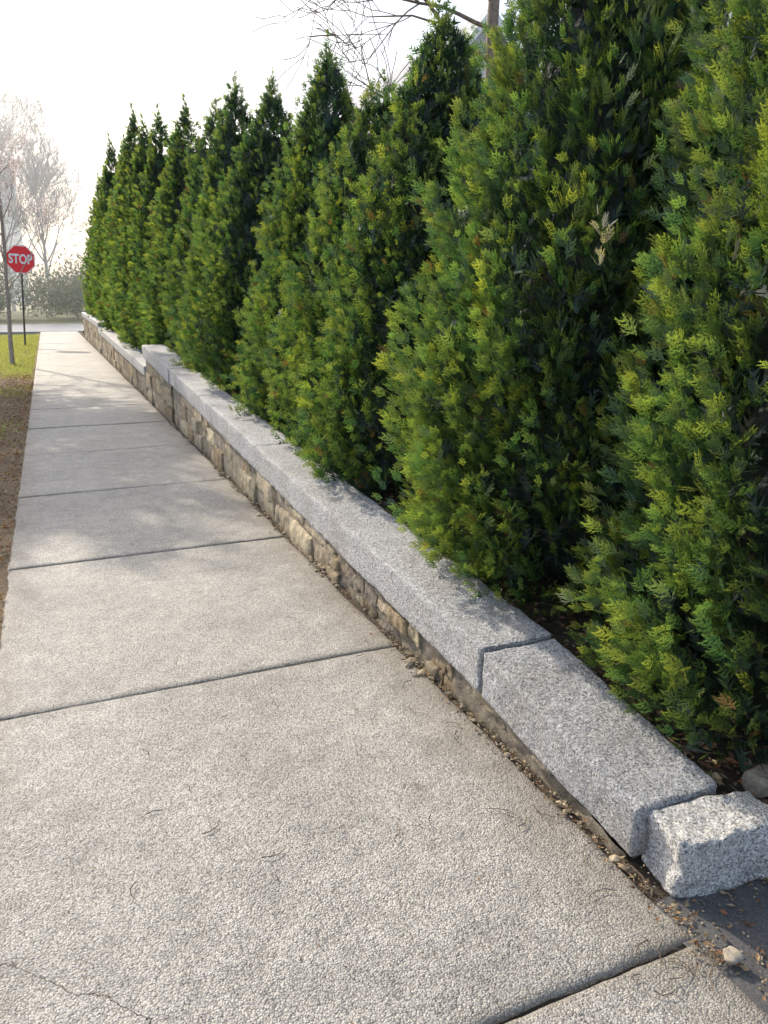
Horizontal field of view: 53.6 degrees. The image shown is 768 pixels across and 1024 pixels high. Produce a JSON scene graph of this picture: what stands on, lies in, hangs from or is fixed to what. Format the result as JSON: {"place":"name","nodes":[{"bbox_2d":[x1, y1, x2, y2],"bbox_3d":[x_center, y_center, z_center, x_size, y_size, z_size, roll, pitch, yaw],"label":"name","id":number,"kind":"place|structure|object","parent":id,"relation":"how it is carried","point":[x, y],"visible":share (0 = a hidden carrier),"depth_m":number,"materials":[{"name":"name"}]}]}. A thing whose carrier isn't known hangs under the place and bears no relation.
{"place":"outdoors","nodes":[
{"label":"outdoors","id":0,"kind":"place"},
{"bbox_2d":[0,335,39,639],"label":"verge","id":1,"kind":"structure","parent":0,"point":[4,583],"depth_m":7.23,"materials":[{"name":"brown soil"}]},
{"bbox_2d":[6,245,34,344],"bbox_3d":[-11.788,-6.920,24.801,0.868,3.384,0.088,1,15,-12],"label":"stop sign","id":2,"kind":"object","parent":1,"relation":"on","point":[17,257],"visible":0.91,"depth_m":24.47,"materials":[{"name":"metal"}]},
{"bbox_2d":[0,126,71,363],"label":"young street tree","id":3,"kind":"object","parent":1,"relation":"on","point":[8,306],"visible":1,"depth_m":17.30,"materials":[{"name":"brown plant"}]},
{"bbox_2d":[0,334,39,441],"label":"grass","id":4,"kind":"structure","parent":0,"point":[32,340],"depth_m":19.90,"materials":[{"name":"green plant"}]},
{"bbox_2d":[0,300,82,324],"bbox_3d":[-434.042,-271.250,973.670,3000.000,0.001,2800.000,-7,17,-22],"label":"ground","id":5,"kind":"structure","parent":0,"point":[17,317],"depth_m":66.20,"materials":[{"name":"beige plant"}]},
{"bbox_2d":[0,157,29,301],"bbox_3d":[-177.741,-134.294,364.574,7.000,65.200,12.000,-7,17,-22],"label":"bare tree","id":6,"kind":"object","parent":5,"relation":"on","point":[16,238],"depth_m":360.09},
{"bbox_2d":[0,90,40,208],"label":"bare tree","id":7,"kind":"object","parent":5,"relation":"on","point":[12,134],"visible":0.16,"depth_m":112.66,"materials":[{"name":"grey plant"}]},
{"bbox_2d":[0,72,68,311],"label":"bare tree","id":8,"kind":"object","parent":5,"relation":"on","point":[11,274],"visible":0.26,"depth_m":99.89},
{"bbox_2d":[0,51,77,180],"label":"bare tree","id":9,"kind":"object","parent":5,"relation":"on","point":[3,100],"visible":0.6,"depth_m":80.28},
{"bbox_2d":[0,331,82,334],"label":"kerb","id":10,"kind":"structure","parent":5,"relation":"on","point":[16,333],"depth_m":36.21,"materials":[{"name":"concrete"}]},
{"bbox_2d":[0,115,84,262],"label":"bare tree","id":11,"kind":"object","parent":5,"relation":"on","point":[36,180],"visible":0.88,"depth_m":65.92,"materials":[{"name":"grey plant"}]},
{"bbox_2d":[0,245,89,318],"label":"shrubbery","id":12,"kind":"object","parent":5,"relation":"on","point":[61,293],"visible":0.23,"depth_m":59.09,"materials":[{"name":"green plant"}]},
{"bbox_2d":[0,75,92,314],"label":"bare tree","id":13,"kind":"object","parent":5,"relation":"on","point":[44,250],"visible":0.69,"depth_m":77.98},
{"bbox_2d":[0,324,83,331],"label":"road","id":14,"kind":"structure","parent":0,"point":[47,327],"depth_m":44.12,"materials":[{"name":"grey asphalt"}]},
{"bbox_2d":[37,332,685,1023],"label":"soil strip","id":15,"kind":"object","parent":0,"point":[641,870],"visible":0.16,"depth_m":2.26,"materials":[{"name":"brown soil"}]},
{"bbox_2d":[81,312,104,353],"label":"stone wall","id":16,"kind":"structure","parent":15,"relation":"on","point":[91,327],"depth_m":25.05,"materials":[{"name":"stone"}]},
{"bbox_2d":[98,327,148,398],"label":"stone wall","id":17,"kind":"structure","parent":15,"relation":"on","point":[129,364],"depth_m":15.03,"materials":[{"name":"stone"}]},
{"bbox_2d":[142,345,716,861],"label":"stone wall","id":18,"kind":"structure","parent":15,"relation":"on","point":[542,703],"depth_m":2.97,"materials":[{"name":"stone"}]},
{"bbox_2d":[168,422,724,968],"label":"gravel","id":19,"kind":"structure","parent":15,"relation":"on","point":[408,658],"depth_m":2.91,"materials":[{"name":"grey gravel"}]},
{"bbox_2d":[641,791,767,897],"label":"granite block","id":20,"kind":"object","parent":15,"relation":"on","point":[704,845],"depth_m":2.01,"materials":[{"name":"grey stone"}]},
{"bbox_2d":[0,0,738,299],"label":"sky","id":21,"kind":"structure","parent":0,"point":[113,54],"materials":[{"name":"white"}]},
{"bbox_2d":[0,331,767,1023],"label":"sidewalk","id":22,"kind":"structure","parent":0,"point":[412,921],"depth_m":2.33,"materials":[{"name":"concrete"}]},
{"bbox_2d":[24,492,674,1023],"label":"leaf litter","id":23,"kind":"object","parent":22,"relation":"on","point":[220,878],"visible":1,"depth_m":2.24,"materials":[{"name":"brown plant"}]},
{"bbox_2d":[130,601,767,995],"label":"fallen twigs","id":24,"kind":"object","parent":22,"relation":"on","point":[524,823],"visible":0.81,"depth_m":2.14,"materials":[{"name":"brown plant"}]},
{"bbox_2d":[83,331,767,803],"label":"planting bed","id":25,"kind":"object","parent":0,"point":[581,619],"visible":0.01,"depth_m":2.94,"materials":[{"name":"soil"}]},
{"bbox_2d":[78,173,99,314],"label":"arborvitae tree","id":26,"kind":"object","parent":25,"relation":"on","point":[87,248],"visible":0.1,"depth_m":27.50,"materials":[{"name":"green plant"}]},
{"bbox_2d":[84,160,105,316],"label":"arborvitae tree","id":27,"kind":"object","parent":25,"relation":"on","point":[88,299],"visible":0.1,"depth_m":24.93,"materials":[{"name":"green plant"}]},
{"bbox_2d":[86,132,118,320],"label":"arborvitae tree","id":28,"kind":"object","parent":25,"relation":"on","point":[107,175],"visible":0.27,"depth_m":22.35,"materials":[{"name":"green plant"}]},
{"bbox_2d":[97,148,121,313],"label":"arborvitae tree","id":29,"kind":"object","parent":25,"relation":"on","point":[101,282],"visible":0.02,"depth_m":21.07,"materials":[{"name":"green plant"}]},
{"bbox_2d":[95,134,127,330],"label":"arborvitae tree","id":30,"kind":"object","parent":25,"relation":"on","point":[105,318],"visible":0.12,"depth_m":19.48,"materials":[{"name":"green plant"}]},
{"bbox_2d":[102,102,147,336],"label":"arborvitae tree","id":31,"kind":"object","parent":25,"relation":"on","point":[128,145],"visible":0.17,"depth_m":17.36,"materials":[{"name":"green plant"}]},
{"bbox_2d":[104,113,154,342],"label":"arborvitae tree","id":32,"kind":"object","parent":25,"relation":"on","point":[138,166],"visible":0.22,"depth_m":15.70,"materials":[{"name":"green plant"}]},
{"bbox_2d":[117,103,172,349],"bbox_3d":[-4.175,-5.236,14.455,1.989,4.565,2.162,-7,17,-22],"label":"arborvitae tree","id":33,"kind":"object","parent":25,"relation":"on","point":[154,166],"visible":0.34,"depth_m":13.99,"materials":[{"name":"green plant"}]},
{"bbox_2d":[134,123,186,353],"bbox_3d":[-3.487,-4.610,13.298,1.932,4.003,1.932,3,16,11],"label":"arborvitae tree","id":34,"kind":"object","parent":25,"relation":"on","point":[140,323],"visible":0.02,"depth_m":13.05,"materials":[{"name":"green plant"}]},
{"bbox_2d":[135,92,203,352],"bbox_3d":[-3.039,-4.354,12.066,1.936,4.233,2.266,-7,17,-22],"label":"arborvitae tree","id":35,"kind":"object","parent":25,"relation":"on","point":[172,177],"visible":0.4,"depth_m":11.75,"materials":[{"name":"green plant"}]},
{"bbox_2d":[150,92,225,352],"bbox_3d":[-2.272,-3.836,10.597,1.992,3.685,2.036,-7,17,-22],"label":"arborvitae tree","id":36,"kind":"object","parent":25,"relation":"on","point":[194,162],"visible":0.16,"depth_m":10.19,"materials":[{"name":"green plant"}]},
{"bbox_2d":[166,70,253,371],"bbox_3d":[-1.812,-3.429,9.363,1.901,3.614,2.062,-7,17,-22],"label":"arborvitae tree","id":37,"kind":"object","parent":25,"relation":"on","point":[226,140],"visible":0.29,"depth_m":8.95,"materials":[{"name":"green plant"}]},
{"bbox_2d":[175,67,296,396],"bbox_3d":[-1.166,-2.822,7.952,2.030,3.326,1.929,8,18,28],"label":"arborvitae tree","id":38,"kind":"object","parent":25,"relation":"on","point":[230,269],"visible":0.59,"depth_m":7.60,"materials":[{"name":"green plant"}]},
{"bbox_2d":[217,29,366,427],"bbox_3d":[-0.478,-2.295,6.493,1.981,3.275,1.917,-7,17,-22],"label":"arborvitae tree","id":39,"kind":"object","parent":25,"relation":"on","point":[316,129],"visible":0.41,"depth_m":6.19,"materials":[{"name":"green plant"}]},
{"bbox_2d":[261,67,397,453],"bbox_3d":[-0.012,-1.737,5.606,1.852,2.850,1.914,10,18,32],"label":"arborvitae tree","id":40,"kind":"object","parent":25,"relation":"on","point":[351,161],"visible":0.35,"depth_m":5.29,"materials":[{"name":"green plant"}]},
{"bbox_2d":[251,0,520,128],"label":"bare tree","id":41,"kind":"object","parent":25,"relation":"on","point":[493,14],"visible":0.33,"depth_m":10.27,"materials":[{"name":"brown plant"}]},
{"bbox_2d":[284,0,505,505],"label":"arborvitae tree","id":42,"kind":"object","parent":25,"relation":"on","point":[388,234],"visible":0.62,"depth_m":4.38,"materials":[{"name":"green plant"}]},
{"bbox_2d":[333,469,767,883],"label":"leaf litter","id":43,"kind":"object","parent":25,"relation":"on","point":[717,777],"visible":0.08,"depth_m":2.60,"materials":[{"name":"brown plant"}]},
{"bbox_2d":[370,0,766,623],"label":"arborvitae tree","id":44,"kind":"object","parent":25,"relation":"on","point":[510,460],"visible":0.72,"depth_m":2.93,"materials":[{"name":"green plant"}]},
{"bbox_2d":[555,0,767,774],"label":"arborvitae tree","id":45,"kind":"object","parent":25,"relation":"on","point":[719,565],"visible":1,"depth_m":2.21,"materials":[{"name":"green plant"}]},
{"bbox_2d":[662,726,767,746],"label":"garden hose","id":46,"kind":"object","parent":25,"relation":"on","point":[759,742],"visible":0.46,"depth_m":2.41,"materials":[{"name":"black rubber"}]},
{"bbox_2d":[741,763,767,797],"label":"rock","id":47,"kind":"object","parent":25,"relation":"on","point":[754,782],"visible":0.9,"depth_m":2.24,"materials":[{"name":"grey stone"}]},
{"bbox_2d":[338,9,528,133],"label":"house","id":48,"kind":"structure","parent":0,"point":[480,35],"depth_m":17.12,"materials":[{"name":"white"}]},
{"bbox_2d":[653,879,767,1013],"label":"driveway","id":49,"kind":"structure","parent":0,"point":[746,983],"depth_m":1.90,"materials":[{"name":"grey asphalt"}]},
{"bbox_2d":[596,732,767,996],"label":"gravel","id":50,"kind":"structure","parent":49,"relation":"on","point":[702,922],"depth_m":1.93,"materials":[{"name":"grey gravel"}]},
{"bbox_2d":[669,879,767,1000],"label":"leaf litter","id":51,"kind":"object","parent":49,"relation":"on","point":[744,967],"visible":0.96,"depth_m":1.90,"materials":[{"name":"brown plant"}]},
{"bbox_2d":[723,946,743,964],"bbox_3d":[0.818,1.045,1.787,0.043,0.031,0.043,-7,17,-22],"label":"rock","id":52,"kind":"object","parent":49,"relation":"on","point":[732,955],"visible":1,"depth_m":1.78,"materials":[{"name":"beige stone"}]}
]}

